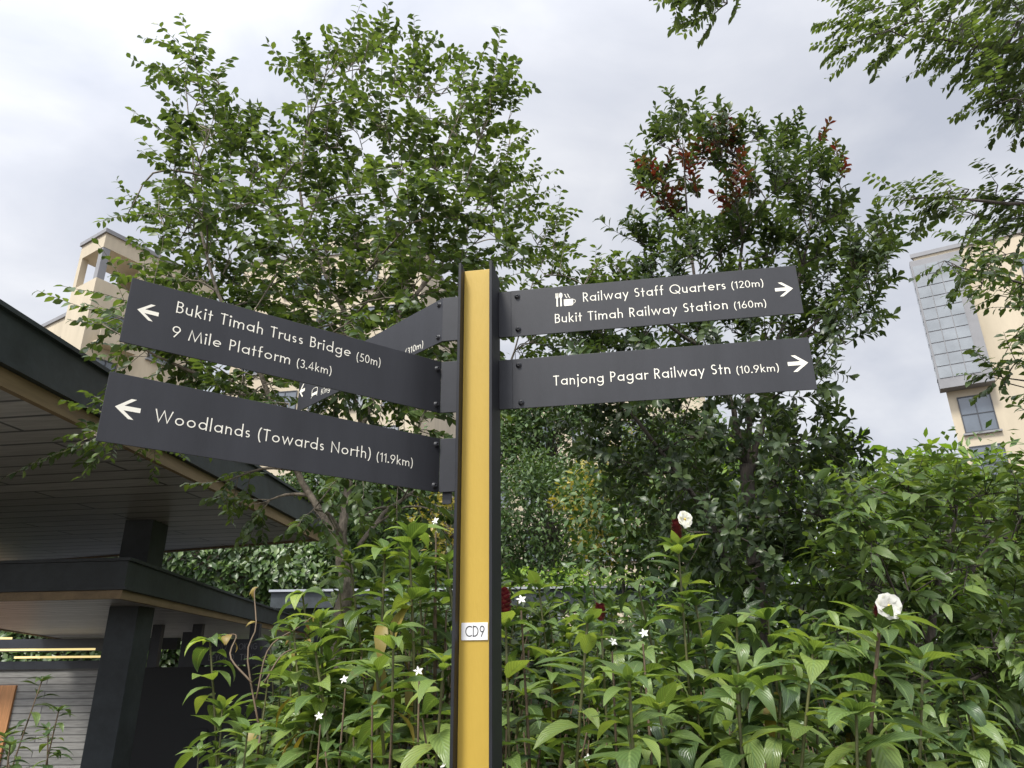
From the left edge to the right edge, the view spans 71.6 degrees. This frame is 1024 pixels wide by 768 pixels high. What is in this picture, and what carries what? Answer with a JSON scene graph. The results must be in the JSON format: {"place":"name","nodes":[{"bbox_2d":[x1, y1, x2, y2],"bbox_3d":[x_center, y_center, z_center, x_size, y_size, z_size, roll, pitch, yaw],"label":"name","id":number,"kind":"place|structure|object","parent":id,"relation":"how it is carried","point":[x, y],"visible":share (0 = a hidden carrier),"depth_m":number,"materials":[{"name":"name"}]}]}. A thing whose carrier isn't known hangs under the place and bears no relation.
{"place":"outdoors","nodes":[
{"label":"outdoors","id":0,"kind":"place"},
{"bbox_2d":[42,228,213,388],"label":"apartment building","id":1,"kind":"structure","parent":0,"point":[112,243],"depth_m":49.25,"materials":[{"name":"beige paint"}]},
{"bbox_2d":[226,233,456,544],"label":"apartment building","id":2,"kind":"structure","parent":0,"point":[435,423],"depth_m":54.37,"materials":[{"name":"beige paint"}]},
{"bbox_2d":[0,0,1023,639],"label":"sky","id":3,"kind":"structure","parent":0,"point":[68,80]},
{"bbox_2d":[504,732,618,767],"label":"leafy shrub","id":4,"kind":"object","parent":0,"point":[581,744],"visible":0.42,"depth_m":2.45,"materials":[{"name":"green plant"}]},
{"bbox_2d":[501,397,718,653],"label":"apartment building","id":5,"kind":"structure","parent":0,"point":[520,508],"depth_m":43.06,"materials":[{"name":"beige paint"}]},
{"bbox_2d":[909,228,1023,576],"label":"apartment building","id":6,"kind":"structure","parent":0,"point":[955,332],"depth_m":47.45,"materials":[{"name":"beige paint"}]},
{"bbox_2d":[957,394,1002,435],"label":"window","id":7,"kind":"structure","parent":6,"relation":"in","point":[974,417],"depth_m":46.50,"materials":[{"name":"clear glass"}]},
{"bbox_2d":[969,443,1008,474],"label":"window","id":8,"kind":"structure","parent":6,"relation":"in","point":[981,448],"depth_m":45.63,"materials":[{"name":"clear glass"}]},
{"bbox_3d":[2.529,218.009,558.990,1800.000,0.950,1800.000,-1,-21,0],"label":"ground","id":9,"kind":"structure","parent":0,"visible":0},
{"bbox_2d":[0,736,28,767],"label":"spiral ginger","id":10,"kind":"object","parent":9,"relation":"on","point":[10,745],"visible":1,"depth_m":2.86,"materials":[{"name":"green plant"}]},
{"bbox_2d":[1,674,57,767],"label":"spiral ginger","id":11,"kind":"object","parent":9,"relation":"on","point":[36,716],"visible":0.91,"depth_m":3.34,"materials":[{"name":"green plant"}]},
{"bbox_2d":[0,703,75,767],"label":"spiral ginger","id":12,"kind":"object","parent":9,"relation":"on","point":[42,746],"visible":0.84,"depth_m":3.01,"materials":[{"name":"green plant"}]},
{"bbox_2d":[26,722,70,767],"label":"spiral ginger","id":13,"kind":"object","parent":9,"relation":"on","point":[46,726],"visible":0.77,"depth_m":3.07,"materials":[{"name":"green plant"}]},
{"bbox_2d":[0,299,321,767],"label":"pavilion","id":14,"kind":"structure","parent":9,"relation":"on","point":[66,584],"depth_m":8.39,"materials":[{"name":"metal"}]},
{"bbox_2d":[0,685,17,761],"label":"timber door","id":15,"kind":"structure","parent":14,"relation":"in","point":[7,692],"depth_m":18.23,"materials":[{"name":"brown wood"}]},
{"bbox_2d":[187,730,207,767],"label":"door","id":16,"kind":"structure","parent":14,"relation":"in","point":[192,762],"depth_m":11.60,"materials":[{"name":"black"}]},
{"bbox_2d":[176,741,225,767],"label":"spiral ginger","id":17,"kind":"object","parent":9,"relation":"on","point":[198,751],"visible":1,"depth_m":2.90,"materials":[{"name":"green plant"}]},
{"bbox_2d":[187,654,304,767],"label":"spiral ginger","id":18,"kind":"object","parent":9,"relation":"on","point":[220,703],"visible":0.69,"depth_m":2.98,"materials":[{"name":"green plant"}]},
{"bbox_2d":[213,717,287,767],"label":"spiral ginger","id":19,"kind":"object","parent":9,"relation":"on","point":[244,724],"visible":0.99,"depth_m":2.51,"materials":[{"name":"green plant"}]},
{"bbox_2d":[0,489,519,669],"bbox_3d":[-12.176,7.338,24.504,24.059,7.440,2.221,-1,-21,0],"label":"hedge","id":20,"kind":"object","parent":9,"relation":"on","point":[273,578],"visible":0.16,"depth_m":24.49,"materials":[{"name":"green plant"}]},
{"bbox_2d":[211,667,311,767],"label":"spiral ginger","id":21,"kind":"object","parent":9,"relation":"on","point":[230,739],"visible":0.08,"depth_m":4.45,"materials":[{"name":"green plant"}]},
{"bbox_2d":[221,587,313,765],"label":"withered vine","id":22,"kind":"object","parent":9,"relation":"on","point":[225,638],"visible":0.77,"depth_m":2.95,"materials":[{"name":"brown plant"}]},
{"bbox_2d":[175,616,374,767],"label":"spiral ginger","id":23,"kind":"object","parent":9,"relation":"on","point":[198,654],"visible":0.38,"depth_m":3.25,"materials":[{"name":"green plant"}]},
{"bbox_2d":[244,634,310,753],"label":"spiral ginger","id":24,"kind":"object","parent":9,"relation":"on","point":[276,655],"visible":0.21,"depth_m":4.22,"materials":[{"name":"green plant"}]},
{"bbox_2d":[251,617,374,767],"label":"spiral ginger","id":25,"kind":"object","parent":9,"relation":"on","point":[284,708],"visible":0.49,"depth_m":2.72,"materials":[{"name":"green plant"}]},
{"bbox_2d":[231,632,396,767],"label":"spiral ginger","id":26,"kind":"object","parent":9,"relation":"on","point":[355,639],"visible":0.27,"depth_m":3.57,"materials":[{"name":"green plant"}]},
{"bbox_2d":[272,644,361,767],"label":"spiral ginger","id":27,"kind":"object","parent":9,"relation":"on","point":[288,759],"visible":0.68,"depth_m":2.60,"materials":[{"name":"green plant"}]},
{"bbox_2d":[272,470,376,580],"bbox_3d":[-6.877,6.751,26.319,5.167,11.614,4.777,-1,-21,0],"label":"tree","id":28,"kind":"object","parent":9,"relation":"on","point":[294,480],"visible":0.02,"depth_m":25.88,"materials":[{"name":"green plant"}]},
{"bbox_2d":[245,636,411,767],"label":"spiral ginger","id":29,"kind":"object","parent":9,"relation":"on","point":[367,697],"visible":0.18,"depth_m":3.07,"materials":[{"name":"green plant"}]},
{"bbox_2d":[2,0,663,707],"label":"tree","id":30,"kind":"object","parent":9,"relation":"on","point":[398,248],"visible":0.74,"depth_m":4.78,"materials":[{"name":"green plant"}]},
{"bbox_2d":[277,574,404,763],"bbox_3d":[-0.904,2.099,3.821,0.695,2.082,1.359,2,-21,-7],"label":"spiral ginger","id":31,"kind":"object","parent":9,"relation":"on","point":[338,583],"visible":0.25,"depth_m":3.96,"materials":[{"name":"green plant"}]},
{"bbox_2d":[323,675,363,767],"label":"flowering shrub","id":32,"kind":"object","parent":9,"relation":"on","point":[344,678],"visible":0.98,"depth_m":2.31,"materials":[{"name":"green plant"}]},
{"bbox_2d":[308,564,434,744],"bbox_3d":[-0.826,2.164,4.120,0.660,2.158,1.102,8,-23,-22],"label":"spiral ginger","id":33,"kind":"object","parent":9,"relation":"on","point":[367,583],"visible":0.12,"depth_m":4.33,"materials":[{"name":"green plant"}]},
{"bbox_2d":[325,699,428,767],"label":"flowering shrub","id":34,"kind":"object","parent":9,"relation":"on","point":[372,738],"visible":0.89,"depth_m":2.16,"materials":[{"name":"green plant"}]},
{"bbox_2d":[304,416,453,582],"bbox_3d":[-4.324,6.326,23.517,5.783,10.333,5.223,-1,-21,0],"label":"tree","id":35,"kind":"object","parent":9,"relation":"on","point":[379,502],"visible":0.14,"depth_m":23.27,"materials":[{"name":"green plant"}]},
{"bbox_2d":[317,549,449,767],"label":"spiral ginger","id":36,"kind":"object","parent":9,"relation":"on","point":[349,557],"visible":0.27,"depth_m":3.92,"materials":[{"name":"green plant"}]},
{"bbox_2d":[255,565,514,756],"bbox_3d":[-0.794,2.679,5.763,2.295,2.384,2.054,-6,-22,14],"label":"bush","id":37,"kind":"object","parent":9,"relation":"on","point":[408,615],"visible":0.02,"depth_m":5.66,"materials":[{"name":"green plant"}]},
{"bbox_2d":[273,538,518,767],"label":"spiral ginger","id":38,"kind":"object","parent":9,"relation":"on","point":[320,616],"visible":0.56,"depth_m":2.71,"materials":[{"name":"green plant"}]},
{"bbox_2d":[346,621,451,767],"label":"spiral ginger","id":39,"kind":"object","parent":9,"relation":"on","point":[439,741],"visible":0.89,"depth_m":2.13,"materials":[{"name":"green plant"}]},
{"bbox_2d":[347,547,452,693],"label":"bush","id":40,"kind":"object","parent":9,"relation":"on","point":[405,587],"visible":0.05,"depth_m":12.73,"materials":[{"name":"green plant"}]},
{"bbox_2d":[397,666,429,767],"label":"flowering shrub","id":41,"kind":"object","parent":9,"relation":"on","point":[418,713],"visible":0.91,"depth_m":2.13,"materials":[{"name":"green plant"}]},
{"bbox_2d":[331,614,503,767],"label":"flowering shrub","id":42,"kind":"object","parent":9,"relation":"on","point":[384,696],"visible":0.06,"depth_m":3.20,"materials":[{"name":"green plant"}]},
{"bbox_2d":[405,492,453,610],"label":"bush","id":43,"kind":"object","parent":9,"relation":"on","point":[449,533],"visible":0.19,"depth_m":13.85,"materials":[{"name":"green plant"}]},
{"bbox_2d":[414,518,452,767],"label":"flowering shrub","id":44,"kind":"object","parent":9,"relation":"on","point":[434,644],"visible":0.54,"depth_m":3.02,"materials":[{"name":"green plant"}]},
{"bbox_2d":[324,514,558,767],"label":"spiral ginger","id":45,"kind":"object","parent":9,"relation":"on","point":[376,666],"visible":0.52,"depth_m":2.77,"materials":[{"name":"green plant"}]},
{"bbox_2d":[95,260,816,767],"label":"signpost","id":46,"kind":"object","parent":9,"relation":"on","point":[479,384],"visible":1,"depth_m":1.68,"materials":[{"name":"metal"}]},
{"bbox_2d":[358,542,574,767],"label":"spiral ginger","id":47,"kind":"object","parent":9,"relation":"on","point":[422,569],"visible":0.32,"depth_m":3.04,"materials":[{"name":"green plant"}]},
{"bbox_2d":[387,574,562,757],"bbox_3d":[-0.159,2.201,4.557,1.078,2.403,1.209,-18,-27,37],"label":"spiral ginger","id":48,"kind":"object","parent":9,"relation":"on","point":[540,640],"visible":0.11,"depth_m":4.62,"materials":[{"name":"green plant"}]},
{"bbox_2d":[401,621,549,766],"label":"flowering shrub","id":49,"kind":"object","parent":9,"relation":"on","point":[449,668],"visible":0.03,"depth_m":4.00,"materials":[{"name":"green plant"}]},
{"bbox_2d":[404,574,554,767],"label":"spiral ginger","id":50,"kind":"object","parent":9,"relation":"on","point":[519,581],"visible":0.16,"depth_m":4.75,"materials":[{"name":"green plant"}]},
{"bbox_2d":[386,597,586,730],"bbox_3d":[-0.327,3.117,6.639,2.407,2.188,2.151,16,-27,-37],"label":"bush","id":51,"kind":"object","parent":9,"relation":"on","point":[554,637],"visible":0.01,"depth_m":6.76,"materials":[{"name":"green plant"}]},
{"bbox_2d":[418,578,559,753],"bbox_3d":[-0.047,2.323,4.509,0.910,2.115,1.406,-8,-22,16],"label":"spiral ginger","id":52,"kind":"object","parent":9,"relation":"on","point":[515,629],"visible":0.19,"depth_m":4.42,"materials":[{"name":"green plant"}]},
{"bbox_2d":[405,718,608,767],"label":"flowering shrub","id":53,"kind":"object","parent":9,"relation":"on","point":[552,751],"visible":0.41,"depth_m":2.14,"materials":[{"name":"green plant"}]},
{"bbox_2d":[397,561,636,761],"bbox_3d":[0.002,2.706,5.842,2.045,2.374,2.285,8,-23,-20],"label":"bush","id":54,"kind":"object","parent":9,"relation":"on","point":[529,587],"visible":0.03,"depth_m":5.76,"materials":[{"name":"green plant"}]},
{"bbox_2d":[502,595,546,767],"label":"flowering shrub","id":55,"kind":"object","parent":9,"relation":"on","point":[531,675],"visible":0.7,"depth_m":2.24,"materials":[{"name":"green plant"}]},
{"bbox_2d":[501,586,555,767],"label":"spiral ginger","id":56,"kind":"object","parent":9,"relation":"on","point":[512,667],"visible":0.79,"depth_m":2.20,"materials":[{"name":"green plant"}]},
{"bbox_2d":[411,609,684,767],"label":"spiral ginger","id":57,"kind":"object","parent":9,"relation":"on","point":[588,641],"visible":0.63,"depth_m":2.16,"materials":[{"name":"green plant"}]},
{"bbox_2d":[502,639,594,767],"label":"leafy shrub","id":58,"kind":"object","parent":9,"relation":"on","point":[529,694],"visible":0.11,"depth_m":4.09,"materials":[{"name":"green plant"}]},
{"bbox_2d":[500,350,614,617],"bbox_3d":[1.397,5.044,28.077,6.758,13.985,5.349,-1,-21,0],"label":"tree","id":59,"kind":"object","parent":9,"relation":"on","point":[532,422],"visible":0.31,"depth_m":27.98,"materials":[{"name":"green plant"}]},
{"bbox_2d":[502,596,612,767],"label":"spiral ginger","id":60,"kind":"object","parent":9,"relation":"on","point":[568,703],"visible":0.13,"depth_m":4.46,"materials":[{"name":"green plant"}]},
{"bbox_2d":[502,700,612,767],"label":"leafy shrub","id":61,"kind":"object","parent":9,"relation":"on","point":[594,746],"visible":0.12,"depth_m":3.25,"materials":[{"name":"green plant"}]},
{"bbox_2d":[501,433,626,617],"bbox_3d":[1.165,5.749,22.529,5.749,8.681,4.793,-1,-21,0],"label":"tree","id":62,"kind":"object","parent":9,"relation":"on","point":[546,531],"visible":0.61,"depth_m":22.22,"materials":[{"name":"green plant"}]},
{"bbox_2d":[510,570,624,767],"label":"spiral ginger","id":63,"kind":"object","parent":9,"relation":"on","point":[552,713],"visible":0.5,"depth_m":3.32,"materials":[{"name":"green plant"}]},
{"bbox_2d":[269,582,903,650],"bbox_3d":[3.791,7.790,20.569,20.700,3.400,4.180,-1,-21,0],"label":"fence","id":64,"kind":"object","parent":9,"relation":"on","point":[278,602],"visible":0.14,"depth_m":19.22,"materials":[{"name":"metal"}]},
{"bbox_2d":[501,561,835,586],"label":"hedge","id":65,"kind":"object","parent":64,"relation":"on","point":[570,582],"visible":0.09,"depth_m":20.24,"materials":[{"name":"green plant"}]},
{"bbox_2d":[503,592,694,747],"bbox_3d":[0.684,3.057,6.561,2.186,2.223,2.446,-19,-27,39],"label":"bush","id":66,"kind":"object","parent":9,"relation":"on","point":[624,624],"visible":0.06,"depth_m":6.84,"materials":[{"name":"green plant"}]},
{"bbox_2d":[553,602,650,767],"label":"spiral ginger","id":67,"kind":"object","parent":9,"relation":"on","point":[623,732],"visible":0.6,"depth_m":2.53,"materials":[{"name":"green plant"}]},
{"bbox_2d":[585,638,633,767],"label":"flowering shrub","id":68,"kind":"object","parent":9,"relation":"on","point":[607,732],"visible":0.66,"depth_m":2.23,"materials":[{"name":"green plant"}]},
{"bbox_2d":[547,426,676,627],"bbox_3d":[2.747,4.522,17.493,3.680,7.307,2.947,-1,-21,0],"label":"bush","id":69,"kind":"object","parent":9,"relation":"on","point":[589,519],"visible":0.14,"depth_m":17.76,"materials":[{"name":"green plant"}]},
{"bbox_2d":[530,529,695,696],"bbox_3d":[1.799,4.611,12.812,3.258,3.810,4.325,-3,-21,6],"label":"bush","id":70,"kind":"object","parent":9,"relation":"on","point":[602,594],"visible":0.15,"depth_m":12.60,"materials":[{"name":"green plant"}]},
{"bbox_2d":[578,659,676,767],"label":"spiral ginger","id":71,"kind":"object","parent":9,"relation":"on","point":[630,757],"visible":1,"depth_m":1.77,"materials":[{"name":"green plant"}]},
{"bbox_2d":[614,629,654,764],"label":"flowering shrub","id":72,"kind":"object","parent":9,"relation":"on","point":[649,731],"visible":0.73,"depth_m":2.23,"materials":[{"name":"green plant"}]},
{"bbox_2d":[584,576,707,755],"bbox_3d":[0.628,1.879,3.163,0.598,1.963,0.886,-8,-22,19],"label":"spiral ginger","id":73,"kind":"object","parent":9,"relation":"on","point":[643,606],"visible":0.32,"depth_m":3.37,"materials":[{"name":"green plant"}]},
{"bbox_2d":[574,576,725,730],"bbox_3d":[1.552,3.699,8.715,2.777,2.558,2.092,-4,-21,9],"label":"bush","id":74,"kind":"object","parent":9,"relation":"on","point":[655,630],"visible":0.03,"depth_m":8.71,"materials":[{"name":"green plant"}]},
{"bbox_2d":[550,397,787,613],"bbox_3d":[3.580,3.660,15.837,5.489,7.706,4.302,-1,-21,0],"label":"tree","id":75,"kind":"object","parent":9,"relation":"on","point":[630,538],"visible":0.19,"depth_m":15.68,"materials":[{"name":"green plant"}]},
{"bbox_2d":[641,511,730,731],"bbox_3d":[0.683,1.537,2.546,0.366,2.152,0.350,8,-23,-21],"label":"spiral ginger","id":76,"kind":"object","parent":9,"relation":"on","point":[676,542],"visible":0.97,"depth_m":2.81,"materials":[{"name":"green plant"}]},
{"bbox_2d":[634,570,740,689],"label":"bush","id":77,"kind":"object","parent":9,"relation":"on","point":[693,607],"visible":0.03,"depth_m":14.45,"materials":[{"name":"green plant"}]},
{"bbox_2d":[600,611,781,767],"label":"spiral ginger","id":78,"kind":"object","parent":9,"relation":"on","point":[648,650],"visible":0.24,"depth_m":2.83,"materials":[{"name":"green plant"}]},
{"bbox_2d":[556,591,853,767],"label":"spiral ginger","id":79,"kind":"object","parent":9,"relation":"on","point":[703,640],"visible":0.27,"depth_m":2.69,"materials":[{"name":"green plant"}]},
{"bbox_2d":[600,613,838,767],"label":"spiral ginger","id":80,"kind":"object","parent":9,"relation":"on","point":[760,756],"visible":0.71,"depth_m":2.38,"materials":[{"name":"green plant"}]},
{"bbox_2d":[536,85,921,723],"bbox_3d":[1.958,0.009,5.785,3.514,7.310,2.841,-1,-21,0],"label":"tree","id":81,"kind":"object","parent":9,"relation":"on","point":[757,518],"visible":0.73,"depth_m":5.44,"materials":[{"name":"green plant"}]},
{"bbox_2d":[607,634,865,767],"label":"spiral ginger","id":82,"kind":"object","parent":9,"relation":"on","point":[665,694],"visible":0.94,"depth_m":2.01,"materials":[{"name":"green plant"}]},
{"bbox_2d":[655,605,829,767],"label":"spiral ginger","id":83,"kind":"object","parent":9,"relation":"on","point":[767,614],"visible":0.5,"depth_m":2.52,"materials":[{"name":"green plant"}]},
{"bbox_2d":[593,518,940,758],"bbox_3d":[1.797,2.336,5.482,2.664,2.767,2.384,12,-24,-29],"label":"bush","id":84,"kind":"object","parent":9,"relation":"on","point":[734,594],"visible":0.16,"depth_m":5.12,"materials":[{"name":"green plant"}]},
{"bbox_2d":[723,620,845,760],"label":"spiral ginger","id":85,"kind":"object","parent":9,"relation":"on","point":[758,625],"visible":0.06,"depth_m":4.31,"materials":[{"name":"green plant"}]},
{"bbox_2d":[706,632,903,765],"bbox_3d":[1.345,2.063,3.325,1.131,1.721,0.574,10,-23,-25],"label":"spiral ginger","id":86,"kind":"object","parent":9,"relation":"on","point":[791,667],"visible":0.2,"depth_m":3.49,"materials":[{"name":"green plant"}]},
{"bbox_2d":[709,425,910,630],"bbox_3d":[3.321,2.442,7.966,2.266,4.316,2.173,-1,-21,0],"label":"tree","id":87,"kind":"object","parent":9,"relation":"on","point":[785,572],"visible":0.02,"depth_m":7.85,"materials":[{"name":"green plant"}]},
{"bbox_2d":[781,651,878,765],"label":"spiral ginger","id":88,"kind":"object","parent":9,"relation":"on","point":[849,734],"visible":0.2,"depth_m":3.58,"materials":[{"name":"green plant"}]},
{"bbox_2d":[700,579,971,766],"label":"bush","id":89,"kind":"object","parent":9,"relation":"on","point":[850,639],"depth_m":6.90,"materials":[{"name":"green plant"}]},
{"bbox_2d":[649,0,1023,259],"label":"tree","id":90,"kind":"object","parent":9,"relation":"on","point":[992,47],"visible":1,"depth_m":3.92,"materials":[{"name":"green plant"}]},
{"bbox_2d":[747,659,932,764],"bbox_3d":[1.776,2.276,3.787,1.091,1.641,0.706,-11,-22,26],"label":"spiral ginger","id":91,"kind":"object","parent":9,"relation":"on","point":[843,665],"visible":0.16,"depth_m":3.71,"materials":[{"name":"green plant"}]},
{"bbox_2d":[810,697,925,767],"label":"spiral ginger","id":92,"kind":"object","parent":9,"relation":"on","point":[858,722],"visible":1,"depth_m":1.79,"materials":[{"name":"green plant"}]},
{"bbox_2d":[826,680,917,767],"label":"spiral ginger","id":93,"kind":"object","parent":9,"relation":"on","point":[847,685],"visible":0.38,"depth_m":3.22,"materials":[{"name":"green plant"}]},
{"bbox_2d":[807,593,958,767],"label":"spiral ginger","id":94,"kind":"object","parent":9,"relation":"on","point":[887,607],"visible":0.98,"depth_m":1.97,"materials":[{"name":"green plant"}]},
{"bbox_2d":[765,441,1023,767],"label":"tree","id":95,"kind":"object","parent":9,"relation":"on","point":[999,660],"visible":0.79,"depth_m":3.93,"materials":[{"name":"green plant"}]},
{"bbox_2d":[849,693,968,766],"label":"spiral ginger","id":96,"kind":"object","parent":9,"relation":"on","point":[928,709],"visible":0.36,"depth_m":3.19,"materials":[{"name":"green plant"}]},
{"bbox_2d":[802,419,1023,645],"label":"tree","id":97,"kind":"object","parent":9,"relation":"on","point":[903,587],"visible":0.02,"depth_m":12.09,"materials":[{"name":"green plant"}]},
{"bbox_2d":[878,642,989,767],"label":"spiral ginger","id":98,"kind":"object","parent":9,"relation":"on","point":[924,655],"visible":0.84,"depth_m":2.14,"materials":[{"name":"green plant"}]},
{"bbox_2d":[859,427,1023,614],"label":"tree","id":99,"kind":"object","parent":9,"relation":"on","point":[961,599],"visible":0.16,"depth_m":7.31,"materials":[{"name":"green plant"}]},
{"bbox_2d":[881,549,1023,765],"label":"bush","id":100,"kind":"object","parent":9,"relation":"on","point":[992,608],"visible":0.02,"depth_m":5.95,"materials":[{"name":"green plant"}]},
{"bbox_2d":[893,688,1021,767],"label":"spiral ginger","id":101,"kind":"object","parent":9,"relation":"on","point":[931,745],"visible":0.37,"depth_m":3.03,"materials":[{"name":"green plant"}]},
{"bbox_2d":[909,219,1023,419],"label":"tree","id":102,"kind":"object","parent":9,"relation":"on","point":[982,261],"visible":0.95,"depth_m":4.95,"materials":[{"name":"green plant"}]},
{"bbox_2d":[917,670,1021,767],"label":"spiral ginger","id":103,"kind":"object","parent":9,"relation":"on","point":[983,748],"visible":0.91,"depth_m":2.46,"materials":[{"name":"green plant"}]},
{"bbox_2d":[973,732,1023,764],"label":"spiral ginger","id":104,"kind":"object","parent":9,"relation":"on","point":[1007,740],"visible":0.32,"depth_m":3.18,"materials":[{"name":"green plant"}]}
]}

